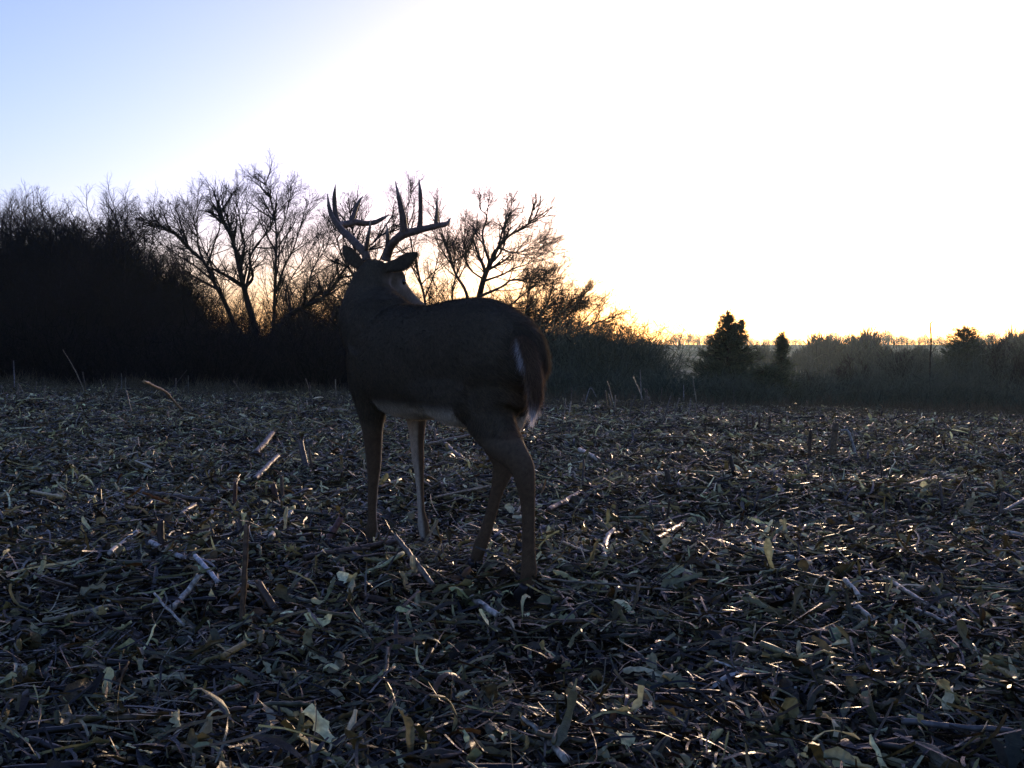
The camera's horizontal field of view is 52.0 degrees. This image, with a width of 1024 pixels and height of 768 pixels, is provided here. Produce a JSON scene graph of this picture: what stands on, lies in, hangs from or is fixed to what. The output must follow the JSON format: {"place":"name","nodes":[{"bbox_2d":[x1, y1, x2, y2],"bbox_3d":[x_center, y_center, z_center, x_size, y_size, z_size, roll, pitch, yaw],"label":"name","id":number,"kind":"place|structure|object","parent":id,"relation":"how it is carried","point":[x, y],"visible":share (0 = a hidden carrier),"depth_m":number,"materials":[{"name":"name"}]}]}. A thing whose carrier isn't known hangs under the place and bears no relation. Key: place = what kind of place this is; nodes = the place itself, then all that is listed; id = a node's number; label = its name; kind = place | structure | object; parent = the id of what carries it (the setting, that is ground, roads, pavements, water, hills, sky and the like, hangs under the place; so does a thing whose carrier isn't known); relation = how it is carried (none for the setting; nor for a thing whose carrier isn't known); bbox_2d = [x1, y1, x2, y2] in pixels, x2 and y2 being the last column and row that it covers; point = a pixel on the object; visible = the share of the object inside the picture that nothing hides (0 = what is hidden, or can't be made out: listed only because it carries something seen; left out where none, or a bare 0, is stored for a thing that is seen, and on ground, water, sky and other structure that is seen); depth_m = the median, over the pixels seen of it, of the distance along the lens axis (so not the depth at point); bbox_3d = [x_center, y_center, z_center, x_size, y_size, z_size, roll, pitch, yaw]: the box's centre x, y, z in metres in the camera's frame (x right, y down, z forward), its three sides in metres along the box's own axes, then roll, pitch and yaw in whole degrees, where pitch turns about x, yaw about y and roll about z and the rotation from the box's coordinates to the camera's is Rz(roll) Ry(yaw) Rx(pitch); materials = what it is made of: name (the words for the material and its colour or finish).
{"place":"outdoors","nodes":[
{"label":"outdoors","id":0,"kind":"place"},
{"bbox_2d":[0,345,1023,767],"bbox_3d":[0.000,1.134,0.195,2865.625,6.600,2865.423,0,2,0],"label":"field","id":1,"kind":"structure","parent":0,"point":[512,601],"depth_m":3.53,"materials":[{"name":"brown plant"}]},
{"bbox_2d":[0,203,33,318],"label":"thicket tree","id":2,"kind":"object","parent":1,"relation":"on","point":[7,244],"visible":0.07,"depth_m":25.80,"materials":[{"name":"brown plant"}]},
{"bbox_2d":[0,200,60,284],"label":"thicket tree","id":3,"kind":"object","parent":1,"relation":"on","point":[27,230],"visible":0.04,"depth_m":27.93,"materials":[{"name":"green plant"}]},
{"bbox_2d":[0,188,66,260],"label":"thicket tree","id":4,"kind":"object","parent":1,"relation":"on","point":[23,209],"visible":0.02,"depth_m":30.21,"materials":[{"name":"brown plant"}]},
{"bbox_2d":[0,186,72,257],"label":"thicket tree","id":5,"kind":"object","parent":1,"relation":"on","point":[41,208],"visible":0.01,"depth_m":30.20,"materials":[{"name":"brown plant"}]},
{"bbox_2d":[0,184,76,330],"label":"thicket tree","id":6,"kind":"object","parent":1,"relation":"on","point":[3,245],"visible":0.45,"depth_m":24.55,"materials":[{"name":"brown plant"}]},
{"bbox_2d":[0,186,79,321],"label":"thicket tree","id":7,"kind":"object","parent":1,"relation":"on","point":[25,234],"visible":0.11,"depth_m":26.91,"materials":[{"name":"brown plant"}]},
{"bbox_2d":[30,490,66,499],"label":"corn stalk","id":8,"kind":"object","parent":1,"relation":"on","point":[41,493],"visible":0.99,"depth_m":5.81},
{"bbox_2d":[0,205,108,313],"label":"thicket tree","id":9,"kind":"object","parent":1,"relation":"on","point":[44,232],"visible":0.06,"depth_m":27.30,"materials":[{"name":"brown plant"}]},
{"bbox_2d":[0,209,121,354],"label":"thicket tree","id":10,"kind":"object","parent":1,"relation":"on","point":[88,251],"visible":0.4,"depth_m":24.47,"materials":[{"name":"brown plant"}]},
{"bbox_2d":[9,181,123,246],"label":"thicket tree","id":11,"kind":"object","parent":1,"relation":"on","point":[25,204],"depth_m":31.19,"materials":[{"name":"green plant"}]},
{"bbox_2d":[14,175,143,259],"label":"thicket tree","id":12,"kind":"object","parent":1,"relation":"on","point":[68,203],"visible":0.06,"depth_m":28.55,"materials":[{"name":"brown plant"}]},
{"bbox_2d":[30,183,138,298],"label":"thicket tree","id":13,"kind":"object","parent":1,"relation":"on","point":[110,204],"visible":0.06,"depth_m":27.74,"materials":[{"name":"brown plant"}]},
{"bbox_2d":[42,182,159,329],"bbox_3d":[-10.802,-2.535,27.157,2.875,5.736,3.548,0,2,-2],"label":"thicket tree","id":14,"kind":"object","parent":1,"relation":"on","point":[74,242],"visible":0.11,"depth_m":26.86,"materials":[{"name":"brown plant"}]},
{"bbox_2d":[63,193,165,360],"bbox_3d":[-10.011,-2.186,26.095,3.256,5.057,3.060,1,2,20],"label":"thicket tree","id":15,"kind":"object","parent":1,"relation":"on","point":[122,268],"visible":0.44,"depth_m":25.54,"materials":[{"name":"brown plant"}]},
{"bbox_2d":[107,528,139,554],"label":"corn stalk","id":16,"kind":"object","parent":1,"relation":"on","point":[111,551],"visible":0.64,"depth_m":4.21,"materials":[{"name":"beige plant"}]},
{"bbox_2d":[56,193,193,317],"bbox_3d":[-10.534,-2.419,28.072,2.812,5.610,3.471,1,2,30],"label":"thicket tree","id":17,"kind":"object","parent":1,"relation":"on","point":[152,234],"visible":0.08,"depth_m":28.14,"materials":[{"name":"brown plant"}]},
{"bbox_2d":[67,232,184,326],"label":"thicket tree","id":18,"kind":"object","parent":1,"relation":"on","point":[159,267],"visible":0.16,"depth_m":27.54,"materials":[{"name":"brown plant"}]},
{"bbox_2d":[94,203,161,276],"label":"thicket tree","id":19,"kind":"object","parent":1,"relation":"on","point":[145,232],"visible":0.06,"depth_m":30.41,"materials":[{"name":"brown plant"}]},
{"bbox_2d":[103,240,186,343],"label":"thicket tree","id":20,"kind":"object","parent":1,"relation":"on","point":[151,284],"visible":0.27,"depth_m":26.99,"materials":[{"name":"brown plant"}]},
{"bbox_2d":[110,249,197,329],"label":"thicket tree","id":21,"kind":"object","parent":1,"relation":"on","point":[172,273],"visible":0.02,"depth_m":28.50,"materials":[{"name":"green plant"}]},
{"bbox_2d":[155,514,164,543],"bbox_3d":[-1.385,0.615,4.147,0.037,0.204,0.032,-2,3,-37],"label":"corn stub","id":22,"kind":"object","parent":1,"relation":"on","point":[160,532],"visible":0.63,"depth_m":4.14,"materials":[{"name":"plant"}]},
{"bbox_2d":[143,380,181,409],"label":"corn stalk","id":23,"kind":"object","parent":1,"relation":"on","point":[164,391],"visible":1,"depth_m":12.02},
{"bbox_2d":[148,540,186,558],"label":"corn stalk","id":24,"kind":"object","parent":1,"relation":"on","point":[155,543],"visible":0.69,"depth_m":3.97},
{"bbox_2d":[153,592,184,626],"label":"corn stalk","id":25,"kind":"object","parent":1,"relation":"on","point":[167,608],"visible":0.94,"depth_m":3.27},
{"bbox_2d":[133,244,207,326],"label":"thicket tree","id":26,"kind":"object","parent":1,"relation":"on","point":[176,256],"visible":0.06,"depth_m":29.78,"materials":[{"name":"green plant"}]},
{"bbox_2d":[126,488,215,502],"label":"corn stalk","id":27,"kind":"object","parent":1,"relation":"on","point":[191,498],"visible":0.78,"depth_m":5.68,"materials":[{"name":"plant"}]},
{"bbox_2d":[136,231,221,333],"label":"thicket tree","id":28,"kind":"object","parent":1,"relation":"on","point":[184,277],"visible":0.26,"depth_m":28.98,"materials":[{"name":"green plant"}]},
{"bbox_2d":[159,291,210,342],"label":"thicket tree","id":29,"kind":"object","parent":1,"relation":"on","point":[188,304],"visible":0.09,"depth_m":27.61,"materials":[{"name":"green plant"}]},
{"bbox_2d":[168,573,204,610],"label":"corn stalk","id":30,"kind":"object","parent":1,"relation":"on","point":[187,590],"visible":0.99,"depth_m":3.50,"materials":[{"name":"plant"}]},
{"bbox_2d":[169,235,239,338],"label":"thicket tree","id":31,"kind":"object","parent":1,"relation":"on","point":[212,300],"visible":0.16,"depth_m":29.32,"materials":[{"name":"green plant"}]},
{"bbox_2d":[193,554,221,583],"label":"corn stalk","id":32,"kind":"object","parent":1,"relation":"on","point":[199,560],"visible":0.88,"depth_m":3.75,"materials":[{"name":"beige plant"}]},
{"bbox_2d":[197,287,236,338],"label":"thicket tree","id":33,"kind":"object","parent":1,"relation":"on","point":[223,308],"visible":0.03,"depth_m":33.28,"materials":[{"name":"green plant"}]},
{"bbox_2d":[192,259,261,333],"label":"thicket tree","id":34,"kind":"object","parent":1,"relation":"on","point":[237,304],"visible":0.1,"depth_m":32.90,"materials":[{"name":"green plant"}]},
{"bbox_2d":[233,479,237,513],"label":"corn stub","id":35,"kind":"object","parent":1,"relation":"on","point":[234,492],"visible":0.75,"depth_m":5.51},
{"bbox_2d":[219,637,251,660],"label":"corn stalk","id":36,"kind":"object","parent":1,"relation":"on","point":[224,655],"visible":0.98,"depth_m":2.91,"materials":[{"name":"plant"}]},
{"bbox_2d":[238,520,249,632],"bbox_3d":[-0.841,0.617,3.292,0.022,0.391,0.046,2,3,44],"label":"corn stub","id":37,"kind":"object","parent":1,"relation":"on","point":[245,544],"visible":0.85,"depth_m":3.29,"materials":[{"name":"plant"}]},
{"bbox_2d":[212,291,276,335],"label":"thicket tree","id":38,"kind":"object","parent":1,"relation":"on","point":[246,310],"visible":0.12,"depth_m":33.78,"materials":[{"name":"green plant"}]},
{"bbox_2d":[230,283,279,343],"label":"thicket tree","id":39,"kind":"object","parent":1,"relation":"on","point":[253,306],"visible":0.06,"depth_m":34.51,"materials":[{"name":"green plant"}]},
{"bbox_2d":[253,431,274,454],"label":"corn stalk","id":40,"kind":"object","parent":1,"relation":"on","point":[268,438],"visible":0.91,"depth_m":8.57,"materials":[{"name":"plant"}]},
{"bbox_2d":[252,454,280,480],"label":"corn stalk","id":41,"kind":"object","parent":1,"relation":"on","point":[261,472],"visible":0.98,"depth_m":6.87,"materials":[{"name":"plant"}]},
{"bbox_2d":[122,148,415,340],"bbox_3d":[-7.421,-3.050,31.259,8.569,7.631,5.268,1,2,20],"label":"bare tree","id":42,"kind":"object","parent":1,"relation":"on","point":[242,258],"visible":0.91,"depth_m":31.22,"materials":[{"name":"brown plant"}]},
{"bbox_2d":[254,578,284,623],"bbox_3d":[-0.782,0.731,3.432,0.190,0.180,0.032,2,3,38],"label":"corn stub","id":43,"kind":"object","parent":1,"relation":"on","point":[265,595],"visible":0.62,"depth_m":3.44,"materials":[{"name":"brown plant"}]},
{"bbox_2d":[269,480,278,498],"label":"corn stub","id":44,"kind":"object","parent":1,"relation":"on","point":[274,488],"visible":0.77,"depth_m":5.92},
{"bbox_2d":[268,510,293,540],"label":"corn stalk","id":45,"kind":"object","parent":1,"relation":"on","point":[290,513],"visible":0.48,"depth_m":4.81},
{"bbox_2d":[279,473,284,500],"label":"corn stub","id":46,"kind":"object","parent":1,"relation":"on","point":[281,485],"visible":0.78,"depth_m":5.82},
{"bbox_2d":[248,248,327,325],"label":"thicket tree","id":47,"kind":"object","parent":1,"relation":"on","point":[268,306],"visible":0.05,"depth_m":35.41,"materials":[{"name":"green plant"}]},
{"bbox_2d":[262,274,316,334],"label":"thicket tree","id":48,"kind":"object","parent":1,"relation":"on","point":[287,306],"visible":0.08,"depth_m":34.59,"materials":[{"name":"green plant"}]},
{"bbox_2d":[296,437,307,468],"bbox_3d":[-1.397,0.481,7.050,0.115,0.249,0.051,2,3,41],"label":"corn stub","id":49,"kind":"object","parent":1,"relation":"on","point":[302,452],"visible":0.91,"depth_m":7.04,"materials":[{"name":"plant"}]},
{"bbox_2d":[261,274,344,333],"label":"thicket tree","id":50,"kind":"object","parent":1,"relation":"on","point":[286,307],"visible":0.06,"depth_m":34.72,"materials":[{"name":"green plant"}]},
{"bbox_2d":[276,293,335,345],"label":"thicket tree","id":51,"kind":"object","parent":1,"relation":"on","point":[300,318],"visible":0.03,"depth_m":32.89,"materials":[{"name":"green plant"}]},
{"bbox_2d":[0,282,613,392],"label":"undergrowth","id":52,"kind":"object","parent":1,"relation":"on","point":[284,359],"visible":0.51,"depth_m":20.52,"materials":[{"name":"plant"}]},
{"bbox_2d":[282,241,343,321],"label":"thicket tree","id":53,"kind":"object","parent":1,"relation":"on","point":[314,277],"visible":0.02,"depth_m":36.02,"materials":[{"name":"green plant"}]},
{"bbox_2d":[290,294,339,341],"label":"thicket tree","id":54,"kind":"object","parent":1,"relation":"on","point":[330,299],"visible":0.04,"depth_m":32.46,"materials":[{"name":"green plant"}]},
{"bbox_2d":[290,268,345,338],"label":"thicket tree","id":55,"kind":"object","parent":1,"relation":"on","point":[332,310],"visible":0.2,"depth_m":31.85,"materials":[{"name":"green plant"}]},
{"bbox_2d":[325,514,356,542],"bbox_3d":[-0.756,0.650,4.529,0.109,0.164,0.174,1,2,18],"label":"corn stub","id":56,"kind":"object","parent":1,"relation":"on","point":[334,528],"visible":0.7,"depth_m":4.54,"materials":[{"name":"brown plant"}]},
{"bbox_2d":[302,539,398,559],"bbox_3d":[-0.631,0.656,4.181,0.027,0.030,0.470,2,3,44],"label":"corn stalk","id":57,"kind":"object","parent":1,"relation":"on","point":[310,556],"visible":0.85,"depth_m":4.15,"materials":[{"name":"plant"}]},
{"bbox_2d":[291,180,433,305],"bbox_3d":[-5.130,-2.989,35.199,5.330,7.879,3.520,0,2,0],"label":"bare tree","id":58,"kind":"object","parent":1,"relation":"on","point":[351,208],"visible":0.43,"depth_m":34.71,"materials":[{"name":"brown plant"}]},
{"bbox_2d":[394,613,398,659],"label":"corn stub","id":59,"kind":"object","parent":1,"relation":"on","point":[395,631],"visible":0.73,"depth_m":3.01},
{"bbox_2d":[393,532,435,587],"bbox_3d":[-0.363,0.636,3.836,0.021,0.131,0.426,-1,2,-25],"label":"corn stalk","id":60,"kind":"object","parent":1,"relation":"on","point":[420,568],"visible":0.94,"depth_m":3.78,"materials":[{"name":"plant"}]},
{"bbox_2d":[405,256,462,304],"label":"thicket tree","id":61,"kind":"object","parent":1,"relation":"on","point":[429,283],"visible":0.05,"depth_m":36.17,"materials":[{"name":"brown plant"}]},
{"bbox_2d":[409,247,470,304],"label":"thicket tree","id":62,"kind":"object","parent":1,"relation":"on","point":[437,295],"visible":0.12,"depth_m":34.23,"materials":[{"name":"brown plant"}]},
{"bbox_2d":[327,178,552,600],"bbox_3d":[-0.335,-0.080,4.336,0.545,1.656,1.685,-1,2,-27],"label":"deer","id":63,"kind":"object","parent":1,"relation":"on","point":[479,368],"visible":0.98,"depth_m":4.01},
{"bbox_2d":[380,165,501,304],"bbox_3d":[-2.001,-2.921,33.010,3.824,7.794,3.612,1,2,26],"label":"bare tree","id":64,"kind":"object","parent":1,"relation":"on","point":[448,258],"visible":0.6,"depth_m":32.68,"materials":[{"name":"brown plant"}]},
{"bbox_2d":[425,434,470,445],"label":"corn stalk","id":65,"kind":"object","parent":1,"relation":"on","point":[446,439],"visible":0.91,"depth_m":9.30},
{"bbox_2d":[434,485,490,498],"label":"corn stalk","id":66,"kind":"object","parent":1,"relation":"on","point":[459,492],"visible":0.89,"depth_m":6.00,"materials":[{"name":"plant"}]},
{"bbox_2d":[443,268,509,301],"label":"thicket tree","id":67,"kind":"object","parent":1,"relation":"on","point":[489,286],"visible":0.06,"depth_m":34.98,"materials":[{"name":"brown plant"}]},
{"bbox_2d":[470,594,500,617],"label":"corn stalk","id":68,"kind":"object","parent":1,"relation":"on","point":[486,607],"visible":0.91,"depth_m":3.43,"materials":[{"name":"plant"}]},
{"bbox_2d":[461,284,540,315],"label":"thicket tree","id":69,"kind":"object","parent":1,"relation":"on","point":[498,293],"visible":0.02,"depth_m":32.69,"materials":[{"name":"brown plant"}]},
{"bbox_2d":[431,177,600,351],"bbox_3d":[0.174,-2.406,27.994,4.806,6.140,4.312,0,2,0],"label":"bare tree","id":70,"kind":"object","parent":1,"relation":"on","point":[504,235],"visible":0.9,"depth_m":27.93,"materials":[{"name":"brown plant"}]},
{"bbox_2d":[521,715,569,763],"bbox_3d":[0.077,0.769,2.263,0.034,0.033,0.251,-1,2,-20],"label":"corn stalk","id":71,"kind":"object","parent":1,"relation":"on","point":[559,752],"visible":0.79,"depth_m":2.22,"materials":[{"name":"plant"}]},
{"bbox_2d":[545,489,580,513],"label":"corn stalk","id":72,"kind":"object","parent":1,"relation":"on","point":[554,507],"visible":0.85,"depth_m":5.68,"materials":[{"name":"plant"}]},
{"bbox_2d":[487,250,640,347],"bbox_3d":[1.419,-1.481,28.867,4.311,4.539,4.003,0,2,0],"label":"bare tree","id":73,"kind":"object","parent":1,"relation":"on","point":[590,285],"visible":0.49,"depth_m":28.43,"materials":[{"name":"brown plant"}]},
{"bbox_2d":[539,578,671,590],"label":"corn stalk","id":74,"kind":"object","parent":1,"relation":"on","point":[582,582],"visible":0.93,"depth_m":3.65,"materials":[{"name":"plant"}]},
{"bbox_2d":[600,528,615,559],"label":"corn stalk","id":75,"kind":"object","parent":1,"relation":"on","point":[608,534],"visible":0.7,"depth_m":4.44,"materials":[{"name":"beige plant"}]},
{"bbox_2d":[663,466,673,488],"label":"corn stub","id":76,"kind":"object","parent":1,"relation":"on","point":[668,479],"visible":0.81,"depth_m":6.37,"materials":[{"name":"brown plant"}]},
{"bbox_2d":[654,519,685,541],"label":"corn stalk","id":77,"kind":"object","parent":1,"relation":"on","point":[657,538],"visible":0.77,"depth_m":4.57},
{"bbox_2d":[676,308,790,399],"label":"cedar tree","id":78,"kind":"object","parent":1,"relation":"on","point":[729,350],"visible":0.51,"depth_m":24.82,"materials":[{"name":"green plant"}]},
{"bbox_2d":[706,658,796,695],"bbox_3d":[0.572,0.800,2.715,0.148,0.112,0.332,-1,2,-32],"label":"corn stalk","id":79,"kind":"object","parent":1,"relation":"on","point":[722,678],"visible":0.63,"depth_m":2.75,"materials":[{"name":"beige plant"}]},
{"bbox_2d":[731,361,803,404],"bbox_3d":[5.760,0.117,24.014,1.720,1.373,1.812,2,3,41],"label":"shrub","id":80,"kind":"object","parent":1,"relation":"on","point":[778,372],"visible":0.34,"depth_m":23.76,"materials":[{"name":"green plant"}]},
{"bbox_2d":[742,539,794,559],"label":"corn stalk","id":81,"kind":"object","parent":1,"relation":"on","point":[790,557],"visible":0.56,"depth_m":4.09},
{"bbox_2d":[769,330,804,384],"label":"cedar tree","id":82,"kind":"object","parent":1,"relation":"on","point":[782,349],"visible":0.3,"depth_m":28.91,"materials":[{"name":"green plant"}]},
{"bbox_2d":[589,329,1022,348],"bbox_3d":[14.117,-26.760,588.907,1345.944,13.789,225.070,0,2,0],"label":"woodland","id":83,"kind":"object","parent":1,"relation":"on","point":[697,339],"visible":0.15,"depth_m":538.28,"materials":[{"name":"plant"}]},
{"bbox_2d":[808,428,811,457],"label":"corn stub","id":84,"kind":"object","parent":1,"relation":"on","point":[809,442],"visible":0.83,"depth_m":8.38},
{"bbox_2d":[823,419,839,457],"bbox_3d":[2.559,0.456,8.453,0.147,0.348,0.064,1,2,31],"label":"corn stub","id":85,"kind":"object","parent":1,"relation":"on","point":[834,438],"visible":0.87,"depth_m":8.41,"materials":[{"name":"brown plant"}]},
{"bbox_2d":[841,429,856,453],"bbox_3d":[2.803,0.506,8.716,0.151,0.272,0.025,0,2,0],"label":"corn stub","id":86,"kind":"object","parent":1,"relation":"on","point":[851,439],"visible":0.84,"depth_m":8.71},
{"bbox_2d":[827,352,870,397],"bbox_3d":[9.780,0.064,30.163,1.458,2.049,1.440,0,2,0],"label":"shrub","id":87,"kind":"object","parent":1,"relation":"on","point":[844,368],"visible":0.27,"depth_m":30.04,"materials":[{"name":"green plant"}]},
{"bbox_2d":[842,577,863,599],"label":"corn stalk","id":88,"kind":"object","parent":1,"relation":"on","point":[845,580],"visible":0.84,"depth_m":3.48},
{"bbox_2d":[838,602,870,622],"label":"corn stalk","id":89,"kind":"object","parent":1,"relation":"on","point":[864,612],"visible":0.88,"depth_m":3.27,"materials":[{"name":"beige plant"}]},
{"bbox_2d":[748,320,1023,379],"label":"valley woodland","id":90,"kind":"object","parent":1,"relation":"on","point":[810,352],"visible":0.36,"depth_m":137.18,"materials":[{"name":"plant"}]},
{"bbox_2d":[873,336,926,384],"bbox_3d":[14.118,-0.069,38.084,1.942,3.353,2.207,0,2,-13],"label":"shrub","id":91,"kind":"object","parent":1,"relation":"on","point":[903,366],"visible":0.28,"depth_m":37.99,"materials":[{"name":"green plant"}]},
{"bbox_2d":[887,576,941,611],"bbox_3d":[1.308,0.687,3.435,0.025,0.026,0.430,0,2,-1],"label":"corn stalk","id":92,"kind":"object","parent":1,"relation":"on","point":[895,583],"visible":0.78,"depth_m":3.43,"materials":[{"name":"plant"}]},
{"bbox_2d":[915,607,946,622],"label":"corn stalk","id":93,"kind":"object","parent":1,"relation":"on","point":[930,614],"visible":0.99,"depth_m":3.20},
{"bbox_2d":[925,321,941,395],"bbox_3d":[13.586,-0.301,34.091,0.759,3.467,0.230,0,2,-4],"label":"dead snag","id":94,"kind":"object","parent":1,"relation":"on","point":[930,339],"visible":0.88,"depth_m":33.97,"materials":[{"name":"wood"}]},
{"bbox_2d":[938,481,944,509],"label":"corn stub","id":95,"kind":"object","parent":1,"relation":"on","point":[941,494],"visible":0.91,"depth_m":5.80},
{"bbox_2d":[901,717,1023,733],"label":"corn stalk","id":96,"kind":"object","parent":1,"relation":"on","point":[944,725],"visible":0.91,"depth_m":2.33,"materials":[{"name":"plant"}]},
{"bbox_2d":[934,325,997,383],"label":"evergreen tree","id":97,"kind":"object","parent":1,"relation":"on","point":[971,332],"visible":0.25,"depth_m":39.83,"materials":[{"name":"green plant"}]},
{"bbox_2d":[967,324,1023,380],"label":"shrub","id":98,"kind":"object","parent":1,"relation":"on","point":[998,348],"visible":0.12,"depth_m":39.78,"materials":[{"name":"green plant"}]},
{"bbox_2d":[970,332,1023,394],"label":"shrub","id":99,"kind":"object","parent":1,"relation":"on","point":[1017,367],"visible":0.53,"depth_m":33.97,"materials":[{"name":"green plant"}]},
{"bbox_2d":[996,490,1005,524],"bbox_3d":[2.585,0.661,5.561,0.053,0.217,0.025,-1,2,-24],"label":"corn stub","id":100,"kind":"object","parent":1,"relation":"on","point":[1001,504],"visible":0.77,"depth_m":5.56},
{"bbox_2d":[0,364,1023,419],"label":"crest grass","id":101,"kind":"structure","parent":0,"point":[218,388],"depth_m":17.03,"materials":[{"name":"plant"}]},
{"bbox_2d":[0,0,1023,344],"label":"sky","id":102,"kind":"structure","parent":0,"point":[794,167],"materials":[{"name":"white"}]},
{"bbox_2d":[515,288,1023,412],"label":"brush bank","id":103,"kind":"structure","parent":0,"point":[617,365],"depth_m":23.83,"materials":[{"name":"plant"}]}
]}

